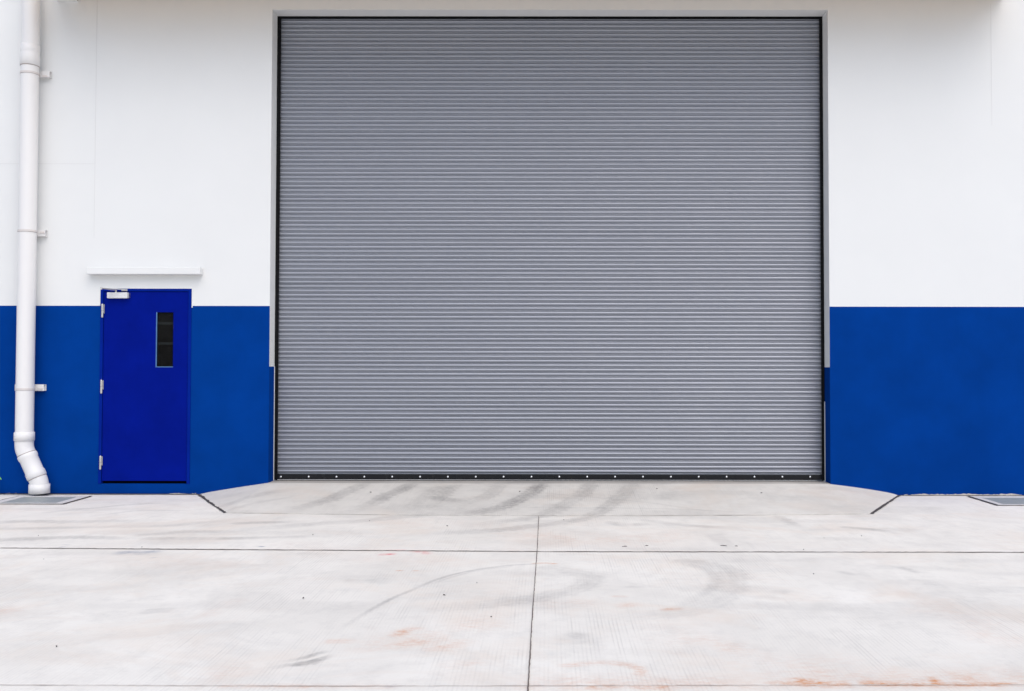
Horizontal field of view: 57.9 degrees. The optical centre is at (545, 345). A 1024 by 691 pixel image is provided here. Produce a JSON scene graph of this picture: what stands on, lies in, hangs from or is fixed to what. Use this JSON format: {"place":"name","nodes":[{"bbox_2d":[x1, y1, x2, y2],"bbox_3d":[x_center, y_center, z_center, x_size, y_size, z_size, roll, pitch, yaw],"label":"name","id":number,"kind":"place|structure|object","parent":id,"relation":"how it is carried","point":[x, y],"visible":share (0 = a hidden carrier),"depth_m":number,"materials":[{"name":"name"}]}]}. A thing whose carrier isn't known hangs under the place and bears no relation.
{"place":"outdoors","nodes":[
{"label":"outdoors","id":0,"kind":"place"},
{"bbox_2d":[38,488,861,646],"bbox_3d":[-0.639,1.541,6.918,7.337,0.120,6.480,0,-1,0],"label":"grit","id":1,"kind":"object","parent":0,"point":[563,519],"visible":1,"depth_m":7.45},
{"bbox_2d":[0,474,1023,690],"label":"concrete yard","id":2,"kind":"structure","parent":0,"point":[919,592],"depth_m":5.71,"materials":[{"name":"grey concrete"}]},
{"bbox_2d":[0,496,89,503],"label":"drain cover","id":3,"kind":"object","parent":2,"relation":"on","point":[40,500],"visible":1,"depth_m":9.96,"materials":[{"name":"metal"}]},
{"bbox_2d":[0,493,109,493],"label":"wall base joint","id":4,"kind":"object","parent":2,"relation":"on","point":[54,493],"depth_m":10.45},
{"bbox_2d":[74,517,812,690],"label":"concrete joint","id":5,"kind":"object","parent":2,"relation":"on","point":[535,568],"visible":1,"depth_m":7.21,"materials":[{"name":"grey concrete"}]},
{"bbox_2d":[0,0,1023,495],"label":"warehouse","id":6,"kind":"structure","parent":2,"relation":"on","point":[572,240],"depth_m":10.69,"materials":[{"name":"white paint"}]},
{"bbox_2d":[13,0,51,493],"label":"downpipe","id":7,"kind":"object","parent":6,"relation":"attached to","point":[26,386],"visible":1,"depth_m":10.31,"materials":[{"name":"white plastic"}]},
{"bbox_2d":[98,287,192,483],"bbox_3d":[-4.540,0.451,10.431,1.060,2.219,0.308,0,-1,0],"label":"steel door","id":8,"kind":"structure","parent":6,"relation":"in","point":[145,371],"depth_m":10.49,"materials":[{"name":"blue metal"}]},
{"bbox_2d":[0,684,1023,685],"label":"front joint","id":9,"kind":"object","parent":2,"relation":"on","point":[531,685],"visible":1,"depth_m":4.16,"materials":[{"name":"grey concrete"}]},
{"bbox_2d":[202,480,896,515],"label":"ramp","id":10,"kind":"structure","parent":2,"relation":"on","point":[508,498],"depth_m":9.74,"materials":[{"name":"concrete"}]},
{"bbox_2d":[226,512,800,515],"bbox_3d":[0.022,1.645,9.017,6.333,0.001,0.162,0,-1,0],"label":"ramp front joint","id":11,"kind":"object","parent":10,"relation":"on","point":[553,515],"visible":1,"depth_m":8.95,"materials":[{"name":"grey concrete"}]},
{"bbox_2d":[197,494,900,513],"bbox_3d":[0.026,1.663,9.763,7.921,0.001,1.346,0,-1,0],"label":"ramp joint","id":12,"kind":"object","parent":10,"relation":"on","point":[873,512],"visible":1,"depth_m":9.70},
{"bbox_2d":[968,496,1023,505],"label":"drain cover","id":13,"kind":"object","parent":2,"relation":"on","point":[1009,500],"visible":1,"depth_m":10.05,"materials":[{"name":"metal"}]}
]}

